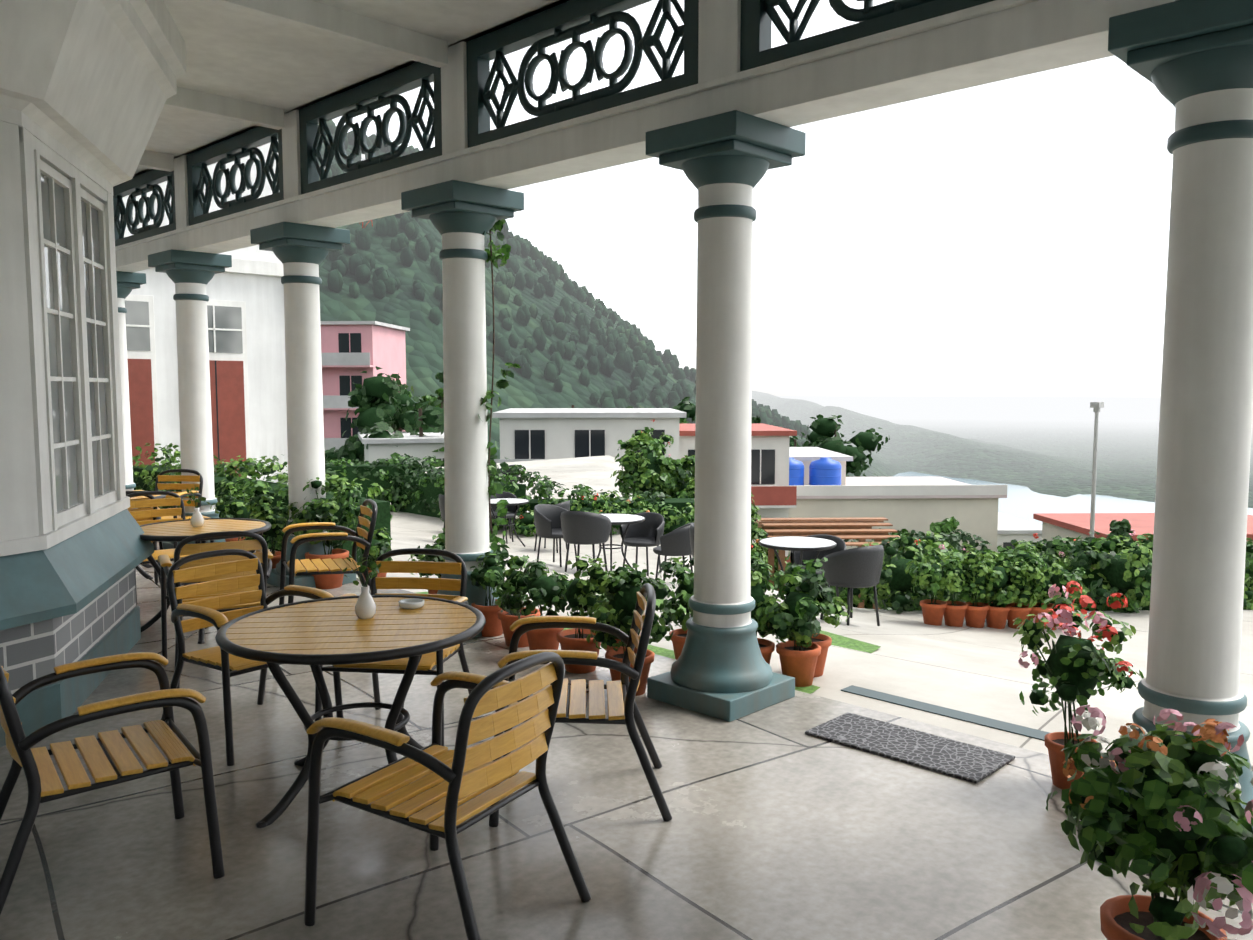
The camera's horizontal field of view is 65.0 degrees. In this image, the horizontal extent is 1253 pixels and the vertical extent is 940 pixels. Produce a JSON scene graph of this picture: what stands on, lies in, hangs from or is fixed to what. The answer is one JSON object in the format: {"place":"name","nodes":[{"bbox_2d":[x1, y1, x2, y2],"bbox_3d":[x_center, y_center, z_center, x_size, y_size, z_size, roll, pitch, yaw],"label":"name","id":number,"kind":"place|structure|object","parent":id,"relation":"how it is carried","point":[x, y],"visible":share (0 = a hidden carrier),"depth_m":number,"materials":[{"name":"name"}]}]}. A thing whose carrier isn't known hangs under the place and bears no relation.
{"place":"outdoors","nodes":[
{"label":"outdoors","id":0,"kind":"place"},
{"bbox_2d":[0,0,185,746],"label":"building wall","id":1,"kind":"structure","parent":0,"point":[88,88],"depth_m":5.14,"materials":[{"name":"white paint"}]},
{"bbox_2d":[0,121,38,540],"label":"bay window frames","id":2,"kind":"structure","parent":1,"relation":"attached to","point":[18,505],"depth_m":4.71,"materials":[{"name":"white paint"}]},
{"bbox_2d":[18,127,125,534],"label":"bay window frames","id":3,"kind":"structure","parent":1,"relation":"attached to","point":[70,254],"depth_m":5.52,"materials":[{"name":"white paint"}]},
{"bbox_2d":[124,0,650,196],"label":"ceiling","id":4,"kind":"structure","parent":1,"relation":"attached to","point":[264,63],"depth_m":6.64,"materials":[{"name":"white paint"}]},
{"bbox_2d":[115,0,1177,271],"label":"beam","id":5,"kind":"structure","parent":4,"relation":"attached to","point":[991,42],"depth_m":5.07,"materials":[{"name":"white paint"}]},
{"bbox_2d":[113,169,175,246],"bbox_3d":[-5.251,-2.833,10.706,2.040,0.738,0.100,5,7,44],"label":"lattice panel","id":6,"kind":"object","parent":5,"relation":"attached to","point":[142,184],"visible":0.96,"depth_m":10.64,"materials":[{"name":"metal"}]},
{"bbox_2d":[186,126,283,225],"bbox_3d":[-3.602,-2.699,9.109,2.040,0.738,0.100,5,7,44],"label":"lattice panel","id":7,"kind":"object","parent":5,"relation":"attached to","point":[235,149],"visible":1,"depth_m":9.10,"materials":[{"name":"black metal"}]},
{"bbox_2d":[299,62,441,194],"bbox_3d":[-1.952,-2.564,7.512,2.040,0.738,0.100,5,7,44],"label":"lattice panel","id":8,"kind":"object","parent":5,"relation":"attached to","point":[369,97],"visible":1,"depth_m":7.46,"materials":[{"name":"black metal"}]},
{"bbox_2d":[466,0,698,147],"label":"lattice panel","id":9,"kind":"object","parent":5,"relation":"attached to","point":[574,20],"visible":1,"depth_m":5.91,"materials":[{"name":"black metal"}]},
{"bbox_2d":[740,0,994,71],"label":"lattice panel","id":10,"kind":"object","parent":5,"relation":"attached to","point":[758,17],"visible":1,"depth_m":4.73,"materials":[{"name":"black metal"}]},
{"bbox_2d":[332,0,1174,396],"label":"sky","id":11,"kind":"structure","parent":0,"point":[1008,237],"materials":[{"name":"white"}]},
{"bbox_2d":[318,135,1252,507],"bbox_3d":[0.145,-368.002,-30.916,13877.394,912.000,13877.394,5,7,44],"label":"hillside","id":12,"kind":"structure","parent":0,"point":[1042,445],"depth_m":902.25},
{"bbox_2d":[122,140,287,484],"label":"wing wall","id":13,"kind":"structure","parent":12,"relation":"on","point":[246,323],"depth_m":16.46,"materials":[{"name":"white paint"}]},
{"bbox_2d":[320,321,409,452],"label":"pink building","id":14,"kind":"structure","parent":12,"relation":"on","point":[351,351],"depth_m":70.86,"materials":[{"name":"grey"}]},
{"bbox_2d":[324,366,439,463],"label":"tree","id":15,"kind":"object","parent":12,"relation":"on","point":[371,400],"visible":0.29,"depth_m":57.55,"materials":[{"name":"green plant"}]},
{"bbox_2d":[354,400,443,466],"bbox_3d":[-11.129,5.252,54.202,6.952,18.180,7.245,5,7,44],"label":"shrub","id":16,"kind":"object","parent":12,"relation":"on","point":[430,416],"visible":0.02,"depth_m":52.79,"materials":[{"name":"green plant"}]},
{"bbox_2d":[358,432,443,466],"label":"white building","id":17,"kind":"structure","parent":12,"relation":"on","point":[410,446],"depth_m":51.57,"materials":[{"name":"grey paint"}]},
{"bbox_2d":[381,375,443,431],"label":"tree","id":18,"kind":"object","parent":12,"relation":"on","point":[406,399],"depth_m":72.08,"materials":[{"name":"green plant"}]},
{"bbox_2d":[325,454,694,534],"bbox_3d":[-4.139,0.545,19.688,12.234,2.046,2.797,1,5,16],"label":"hedge","id":19,"kind":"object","parent":12,"relation":"on","point":[412,486],"depth_m":19.58,"materials":[{"name":"green plant"}]},
{"bbox_2d":[318,120,810,446],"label":"hill treeline","id":20,"kind":"object","parent":12,"relation":"on","point":[622,334],"visible":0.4,"depth_m":552.92,"materials":[{"name":"green plant"}]},
{"bbox_2d":[492,408,685,467],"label":"white building","id":21,"kind":"structure","parent":12,"relation":"on","point":[529,434],"depth_m":45.93,"materials":[{"name":"grey paint"}]},
{"bbox_2d":[0,542,1252,939],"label":"veranda floor","id":22,"kind":"structure","parent":12,"relation":"on","point":[780,824],"depth_m":3.70,"materials":[{"name":"beige tile"}]},
{"bbox_2d":[0,652,224,915],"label":"chair","id":23,"kind":"object","parent":22,"relation":"on","point":[44,784],"visible":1,"depth_m":3.37,"materials":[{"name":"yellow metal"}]},
{"bbox_2d":[116,271,145,508],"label":"column","id":24,"kind":"structure","parent":22,"relation":"on","point":[127,282],"depth_m":11.61,"materials":[{"name":"white paint"}]},
{"bbox_2d":[126,491,160,586],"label":"chair","id":25,"kind":"object","parent":22,"relation":"on","point":[156,576],"visible":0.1,"depth_m":7.97,"materials":[{"name":"wood"}]},
{"bbox_2d":[132,469,202,549],"bbox_3d":[-4.569,0.453,9.749,0.628,0.881,0.719,1,5,7],"label":"chair","id":26,"kind":"object","parent":22,"relation":"on","point":[161,476],"visible":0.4,"depth_m":9.97,"materials":[{"name":"wood"}]},
{"bbox_2d":[126,491,214,604],"bbox_3d":[-3.628,0.627,7.671,0.628,0.881,0.719,-4,6,-41],"label":"chair","id":27,"kind":"object","parent":22,"relation":"on","point":[177,500],"visible":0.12,"depth_m":7.84,"materials":[{"name":"wood"}]},
{"bbox_2d":[148,249,231,548],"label":"column","id":28,"kind":"structure","parent":22,"relation":"on","point":[190,274],"depth_m":9.94,"materials":[{"name":"white paint"}]},
{"bbox_2d":[140,518,271,643],"bbox_3d":[-3.001,0.767,6.953,0.944,0.744,0.944,2,5,24],"label":"table","id":29,"kind":"object","parent":22,"relation":"on","point":[173,531],"visible":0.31,"depth_m":6.85,"materials":[{"name":"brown wood"}]},
{"bbox_2d":[186,484,209,526],"bbox_3d":[-3.042,0.249,6.940,0.130,0.307,0.152,1,5,14],"label":"vase","id":30,"kind":"object","parent":29,"relation":"on","point":[197,519],"visible":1,"depth_m":6.93,"materials":[{"name":"white ceramic"}]},
{"bbox_2d":[158,531,272,688],"bbox_3d":[-2.466,0.772,5.946,0.628,0.881,0.719,-3,5,-28],"label":"chair","id":31,"kind":"object","parent":22,"relation":"on","point":[263,553],"visible":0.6,"depth_m":5.74,"materials":[{"name":"wood"}]},
{"bbox_2d":[210,482,271,541],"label":"pot plant","id":32,"kind":"object","parent":22,"relation":"on","point":[234,508],"visible":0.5,"depth_m":9.64,"materials":[{"name":"green plant"}]},
{"bbox_2d":[161,549,343,765],"bbox_3d":[-1.876,0.865,4.849,0.719,0.881,0.628,4,6,38],"label":"chair","id":33,"kind":"object","parent":22,"relation":"on","point":[206,614],"visible":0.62,"depth_m":4.88,"materials":[{"name":"wood"}]},
{"bbox_2d":[238,494,288,568],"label":"pot plant","id":34,"kind":"object","parent":22,"relation":"on","point":[258,507],"visible":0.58,"depth_m":8.68,"materials":[{"name":"green plant"}]},
{"bbox_2d":[250,222,355,587],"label":"column","id":35,"kind":"structure","parent":22,"relation":"on","point":[300,251],"depth_m":8.34,"materials":[{"name":"white paint"}]},
{"bbox_2d":[282,477,369,588],"bbox_3d":[-2.562,0.524,8.430,0.699,0.949,0.686,5,7,44],"label":"pot plant","id":36,"kind":"object","parent":22,"relation":"on","point":[323,510],"visible":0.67,"depth_m":8.32,"materials":[{"name":"green plant"}]},
{"bbox_2d":[279,499,376,604],"bbox_3d":[-2.147,0.669,7.179,0.719,0.881,0.628,-2,5,-25],"label":"chair","id":37,"kind":"object","parent":22,"relation":"on","point":[293,566],"visible":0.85,"depth_m":7.11,"materials":[{"name":"wood"}]},
{"bbox_2d":[215,595,485,827],"bbox_3d":[-1.136,1.003,4.147,1.084,0.744,1.084,0,5,-6],"label":"table","id":38,"kind":"object","parent":22,"relation":"on","point":[314,634],"visible":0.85,"depth_m":3.97,"materials":[{"name":"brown wood"}]},
{"bbox_2d":[343,551,381,618],"bbox_3d":[-1.109,0.487,4.189,0.111,0.292,0.193,5,7,44],"label":"vase","id":39,"kind":"object","parent":38,"relation":"on","point":[365,606],"visible":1,"depth_m":4.18,"materials":[{"name":"white ceramic"}]},
{"bbox_2d":[315,548,471,745],"bbox_3d":[-1.096,0.867,4.817,0.628,0.881,0.719,1,5,7],"label":"chair","id":40,"kind":"object","parent":22,"relation":"on","point":[430,663],"visible":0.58,"depth_m":5.02,"materials":[{"name":"wood"}]},
{"bbox_2d":[304,652,590,939],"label":"chair","id":41,"kind":"object","parent":22,"relation":"on","point":[461,773],"visible":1,"depth_m":3.06,"materials":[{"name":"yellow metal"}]},
{"bbox_2d":[401,180,523,638],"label":"column","id":42,"kind":"structure","parent":22,"relation":"on","point":[462,216],"depth_m":6.74,"materials":[{"name":"white paint"}]},
{"bbox_2d":[478,219,527,600],"bbox_3d":[-0.946,-0.384,6.955,0.370,3.143,0.420,5,7,44],"label":"climbing vine","id":43,"kind":"object","parent":42,"relation":"attached to","point":[494,256],"visible":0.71,"depth_m":6.89,"materials":[{"name":"green plant"}]},
{"bbox_2d":[469,550,522,636],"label":"pot plant","id":44,"kind":"object","parent":22,"relation":"on","point":[486,574],"visible":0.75,"depth_m":6.71,"materials":[{"name":"green plant"}]},
{"bbox_2d":[495,555,554,647],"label":"pot plant","id":45,"kind":"object","parent":22,"relation":"on","point":[507,619],"visible":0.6,"depth_m":6.45,"materials":[{"name":"green plant"}]},
{"bbox_2d":[500,559,572,649],"bbox_3d":[-0.527,0.878,6.225,0.455,0.613,0.540,5,7,44],"label":"pot plant","id":46,"kind":"object","parent":22,"relation":"on","point":[542,588],"visible":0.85,"depth_m":6.13,"materials":[{"name":"green plant"}]},
{"bbox_2d":[489,583,671,826],"bbox_3d":[-0.188,0.927,4.099,0.719,0.881,0.628,0,5,-2],"label":"chair","id":47,"kind":"object","parent":22,"relation":"on","point":[623,709],"visible":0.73,"depth_m":3.96,"materials":[{"name":"wood"}]},
{"bbox_2d":[556,555,608,673],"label":"pot plant","id":48,"kind":"object","parent":22,"relation":"on","point":[572,639],"visible":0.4,"depth_m":5.86,"materials":[{"name":"green plant"}]},
{"bbox_2d":[578,558,676,695],"bbox_3d":[0.018,0.870,5.448,0.594,0.758,0.564,5,7,44],"label":"pot plant","id":49,"kind":"object","parent":22,"relation":"on","point":[624,586],"visible":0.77,"depth_m":5.41,"materials":[{"name":"green plant"}]},
{"bbox_2d":[646,110,805,721],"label":"column","id":50,"kind":"structure","parent":22,"relation":"on","point":[721,668],"depth_m":5.16,"materials":[{"name":"white paint"}]},
{"bbox_2d":[805,712,1014,782],"bbox_3d":[1.332,1.306,4.676,0.880,0.014,0.400,5,7,44],"label":"door mat","id":51,"kind":"object","parent":22,"relation":"on","point":[959,760],"depth_m":4.63,"materials":[{"name":"rubber"}]},
{"bbox_2d":[1013,581,1143,788],"bbox_3d":[1.900,0.916,4.178,0.519,0.878,0.566,5,7,44],"label":"flower pot","id":52,"kind":"object","parent":22,"relation":"on","point":[1073,669],"visible":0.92,"depth_m":4.13,"materials":[{"name":"ceramic"}]},
{"bbox_2d":[1046,705,1252,939],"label":"flower pot","id":53,"kind":"object","parent":22,"relation":"on","point":[1165,824],"visible":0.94,"depth_m":2.50,"materials":[{"name":"ceramic"}]},
{"bbox_2d":[1187,871,1252,939],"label":"flower head","id":54,"kind":"object","parent":53,"relation":"attached to","point":[1202,889],"visible":0.92,"depth_m":2.33},
{"bbox_2d":[1108,0,1252,828],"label":"column","id":55,"kind":"structure","parent":22,"relation":"on","point":[1191,61],"depth_m":3.57,"materials":[{"name":"white paint"}]},
{"bbox_2d":[610,432,681,497],"bbox_3d":[0.444,0.129,20.502,1.482,1.806,1.454,5,7,44],"label":"shrub bed","id":56,"kind":"object","parent":12,"relation":"on","point":[643,471],"visible":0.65,"depth_m":20.28,"materials":[{"name":"green plant"}]},
{"bbox_2d":[679,423,796,566],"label":"white building","id":57,"kind":"structure","parent":12,"relation":"on","point":[774,493],"depth_m":47.27,"materials":[{"name":"grey paint"}]},
{"bbox_2d":[255,455,1252,765],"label":"terrace paving","id":58,"kind":"structure","parent":12,"relation":"on","point":[969,669],"depth_m":7.62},
{"bbox_2d":[132,443,394,565],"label":"hedge","id":59,"kind":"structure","parent":58,"relation":"on","point":[144,477],"depth_m":12.16,"materials":[{"name":"green plant"}]},
{"bbox_2d":[358,527,392,578],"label":"pot plant","id":60,"kind":"object","parent":58,"relation":"on","point":[380,543],"visible":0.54,"depth_m":8.85,"materials":[{"name":"green plant"}]},
{"bbox_2d":[489,491,517,541],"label":"garden chair","id":61,"kind":"object","parent":58,"relation":"on","point":[512,509],"visible":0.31,"depth_m":16.57,"materials":[{"name":"grey wicker"}]},
{"bbox_2d":[490,498,528,546],"bbox_3d":[-1.937,0.858,15.620,0.784,0.741,0.784,5,7,44],"label":"garden table","id":62,"kind":"object","parent":58,"relation":"on","point":[514,501],"visible":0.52,"depth_m":15.61,"materials":[{"name":"grey"}]},
{"bbox_2d":[506,510,535,536],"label":"bed bush","id":63,"kind":"object","parent":58,"relation":"on","point":[523,521],"visible":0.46,"depth_m":16.99,"materials":[{"name":"green plant"}]},
{"bbox_2d":[534,504,576,566],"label":"garden chair","id":64,"kind":"object","parent":58,"relation":"on","point":[547,519],"visible":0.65,"depth_m":12.91,"materials":[{"name":"grey fabric"}]},
{"bbox_2d":[560,511,611,572],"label":"garden chair","id":65,"kind":"object","parent":58,"relation":"on","point":[579,528],"visible":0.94,"depth_m":11.47,"materials":[{"name":"grey plastic"}]},
{"bbox_2d":[592,513,644,571],"bbox_3d":[-0.195,0.975,12.532,0.864,0.741,0.864,5,7,44],"label":"garden table","id":66,"kind":"object","parent":58,"relation":"on","point":[619,519],"visible":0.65,"depth_m":12.44,"materials":[{"name":"grey"}]},
{"bbox_2d":[620,512,664,575],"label":"garden chair","id":67,"kind":"object","parent":58,"relation":"on","point":[648,532],"visible":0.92,"depth_m":13.40,"materials":[{"name":"grey plastic"}]},
{"bbox_2d":[416,592,880,693],"bbox_3d":[0.171,1.237,7.964,4.300,0.134,2.050,5,7,44],"label":"lawn patch","id":68,"kind":"object","parent":58,"relation":"on","point":[846,642],"visible":0.17,"depth_m":7.29,"materials":[{"name":"green plant"}]},
{"bbox_2d":[658,556,693,659],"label":"pot plant","id":69,"kind":"object","parent":68,"relation":"on","point":[684,592],"visible":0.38,"depth_m":6.39,"materials":[{"name":"green plant"}]},
{"bbox_2d":[750,560,784,664],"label":"pot plant","id":70,"kind":"object","parent":68,"relation":"on","point":[758,595],"visible":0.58,"depth_m":6.14,"materials":[{"name":"green plant"}]},
{"bbox_2d":[755,567,827,686],"bbox_3d":[1.059,0.974,6.149,0.520,0.734,0.545,5,7,44],"label":"pot plant","id":71,"kind":"object","parent":68,"relation":"on","point":[798,662],"visible":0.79,"depth_m":6.07,"materials":[{"name":"green plant"}]},
{"bbox_2d":[653,522,693,580],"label":"garden chair","id":72,"kind":"object","parent":58,"relation":"on","point":[675,542],"visible":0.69,"depth_m":11.99,"materials":[{"name":"grey fabric"}]},
{"bbox_2d":[660,454,694,497],"bbox_3d":[1.246,0.642,20.847,1.435,1.952,1.555,5,7,44],"label":"shrub bed","id":73,"kind":"object","parent":58,"relation":"on","point":[686,463],"visible":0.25,"depth_m":20.60,"materials":[{"name":"green plant"}]},
{"bbox_2d":[660,503,694,531],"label":"bed bush","id":74,"kind":"object","parent":58,"relation":"on","point":[690,510],"visible":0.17,"depth_m":17.16,"materials":[{"name":"green plant"}]},
{"bbox_2d":[759,536,836,598],"bbox_3d":[1.749,1.103,10.087,0.784,0.741,0.784,5,7,44],"label":"garden table","id":75,"kind":"object","parent":58,"relation":"on","point":[793,544],"visible":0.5,"depth_m":10.02,"materials":[{"name":"grey"}]},
{"bbox_2d":[779,557,852,676],"bbox_3d":[1.190,0.942,6.338,0.409,0.767,0.507,5,7,44],"label":"pot plant","id":76,"kind":"object","parent":58,"relation":"on","point":[825,596],"visible":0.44,"depth_m":6.26,"materials":[{"name":"green plant"}]},
{"bbox_2d":[790,534,846,602],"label":"garden chair","id":77,"kind":"object","parent":58,"relation":"on","point":[810,555],"visible":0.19,"depth_m":10.98,"materials":[{"name":"grey fabric"}]},
{"bbox_2d":[754,517,899,608],"bbox_3d":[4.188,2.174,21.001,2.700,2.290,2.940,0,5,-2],"label":"bench","id":78,"kind":"object","parent":58,"relation":"on","point":[861,529],"visible":0.6,"depth_m":20.48,"materials":[{"name":"brown wood"}]},
{"bbox_2d":[820,545,883,625],"bbox_3d":[2.147,1.079,9.368,0.608,0.802,0.575,-3,5,-29],"label":"garden chair","id":79,"kind":"object","parent":58,"relation":"on","point":[852,568],"visible":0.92,"depth_m":9.12,"materials":[{"name":"grey plastic"}]},
{"bbox_2d":[840,529,991,607],"bbox_3d":[6.837,2.698,23.100,3.519,2.595,1.462,0,5,-1],"label":"hedge","id":80,"kind":"object","parent":58,"relation":"on","point":[955,539],"visible":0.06,"depth_m":22.92,"materials":[{"name":"green plant"}]},
{"bbox_2d":[909,548,956,625],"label":"pot plant","id":81,"kind":"object","parent":58,"relation":"on","point":[933,610],"visible":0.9,"depth_m":10.37,"materials":[{"name":"green plant"}]},
{"bbox_2d":[841,685,1049,740],"bbox_3d":[1.806,1.381,5.633,1.250,0.006,0.130,5,7,44],"label":"channel","id":82,"kind":"object","parent":58,"relation":"on","point":[966,717],"visible":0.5,"depth_m":5.60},
{"bbox_2d":[929,556,977,626],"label":"pot plant","id":83,"kind":"object","parent":58,"relation":"on","point":[954,578],"visible":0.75,"depth_m":10.36,"materials":[{"name":"green plant"}]},
{"bbox_2d":[956,550,998,627],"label":"pot plant","id":84,"kind":"object","parent":58,"relation":"on","point":[975,614],"visible":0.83,"depth_m":10.37,"materials":[{"name":"green plant"}]},
{"bbox_2d":[978,551,1024,628],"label":"pot plant","id":85,"kind":"object","parent":58,"relation":"on","point":[1003,593],"visible":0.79,"depth_m":10.37,"materials":[{"name":"green plant"}]},
{"bbox_2d":[1005,558,1043,628],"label":"pot plant","id":86,"kind":"object","parent":58,"relation":"on","point":[1018,609],"visible":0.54,"depth_m":10.37,"materials":[{"name":"green plant"}]},
{"bbox_2d":[1020,563,1061,627],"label":"pot plant","id":87,"kind":"object","parent":58,"relation":"on","point":[1042,579],"visible":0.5,"depth_m":10.36,"materials":[{"name":"green plant"}]},
{"bbox_2d":[1040,563,1086,628],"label":"pot plant","id":88,"kind":"object","parent":58,"relation":"on","point":[1060,578],"visible":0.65,"depth_m":10.32,"materials":[{"name":"green plant"}]},
{"bbox_2d":[1033,530,1151,610],"bbox_3d":[5.767,1.278,12.010,1.632,1.108,1.319,5,7,44],"label":"shrub bed","id":89,"kind":"object","parent":58,"relation":"on","point":[1057,546],"visible":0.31,"depth_m":11.92,"materials":[{"name":"green plant"}]},
{"bbox_2d":[1089,402,1103,536],"bbox_3d":[7.673,0.719,16.172,0.140,3.665,0.220,5,7,44],"label":"lamp pole","id":90,"kind":"object","parent":58,"relation":"on","point":[1096,406],"visible":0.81,"depth_m":16.08,"materials":[{"name":"grey metal"}]},
{"bbox_2d":[1067,533,1153,612],"bbox_3d":[5.844,1.248,11.545,1.311,1.076,1.079,5,7,44],"label":"shrub bed","id":91,"kind":"object","parent":58,"relation":"on","point":[1129,571],"visible":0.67,"depth_m":11.34,"materials":[{"name":"green plant"}]},
{"bbox_2d":[789,447,852,484],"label":"shelter","id":92,"kind":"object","parent":12,"relation":"on","point":[806,456],"depth_m":52.58,"materials":[{"name":"grey"}]},
{"bbox_2d":[807,414,889,476],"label":"tree","id":93,"kind":"object","parent":12,"relation":"on","point":[830,427],"visible":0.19,"depth_m":111.72,"materials":[{"name":"green plant"}]},
{"bbox_2d":[788,477,1007,554],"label":"building","id":94,"kind":"structure","parent":12,"relation":"on","point":[918,504],"depth_m":48.75,"materials":[{"name":"white paint"}]},
{"bbox_2d":[789,458,803,485],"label":"water tank","id":95,"kind":"object","parent":94,"relation":"on","point":[796,472],"visible":0.29,"depth_m":49.25,"materials":[{"name":"blue plastic"}]},
{"bbox_2d":[809,457,841,484],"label":"water tank","id":96,"kind":"object","parent":94,"relation":"on","point":[824,470],"visible":0.9,"depth_m":49.37,"materials":[{"name":"blue plastic"}]},
{"bbox_2d":[845,532,978,613],"bbox_3d":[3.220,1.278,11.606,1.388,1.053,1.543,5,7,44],"label":"shrub bed","id":97,"kind":"object","parent":12,"relation":"on","point":[895,576],"visible":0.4,"depth_m":11.39,"materials":[{"name":"green plant"}]},
{"bbox_2d":[930,516,962,549],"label":"bush","id":98,"kind":"object","parent":12,"relation":"on","point":[947,526],"visible":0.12,"depth_m":39.39,"materials":[{"name":"green plant"}]},
{"bbox_2d":[959,546,1059,607],"bbox_3d":[4.130,1.303,10.725,1.096,0.886,1.022,-3,5,-28],"label":"shrub bed","id":99,"kind":"object","parent":12,"relation":"on","point":[1026,557],"visible":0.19,"depth_m":10.56,"materials":[{"name":"green plant"}]},
{"bbox_2d":[997,512,1041,552],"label":"building block","id":100,"kind":"structure","parent":12,"relation":"on","point":[1010,528],"depth_m":56.26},
{"bbox_2d":[1106,519,1137,552],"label":"bush","id":101,"kind":"object","parent":12,"relation":"on","point":[1122,528],"visible":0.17,"depth_m":36.46,"materials":[{"name":"green plant"}]},
{"bbox_2d":[1033,513,1252,551],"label":"roof","id":102,"kind":"structure","parent":12,"relation":"on","point":[1070,525],"depth_m":42.83,"materials":[{"name":"orange"}]},
{"bbox_2d":[892,471,1252,524],"bbox_3d":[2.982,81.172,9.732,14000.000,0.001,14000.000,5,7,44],"label":"ground","id":103,"kind":"structure","parent":0,"point":[1023,502],"depth_m":694.44,"materials":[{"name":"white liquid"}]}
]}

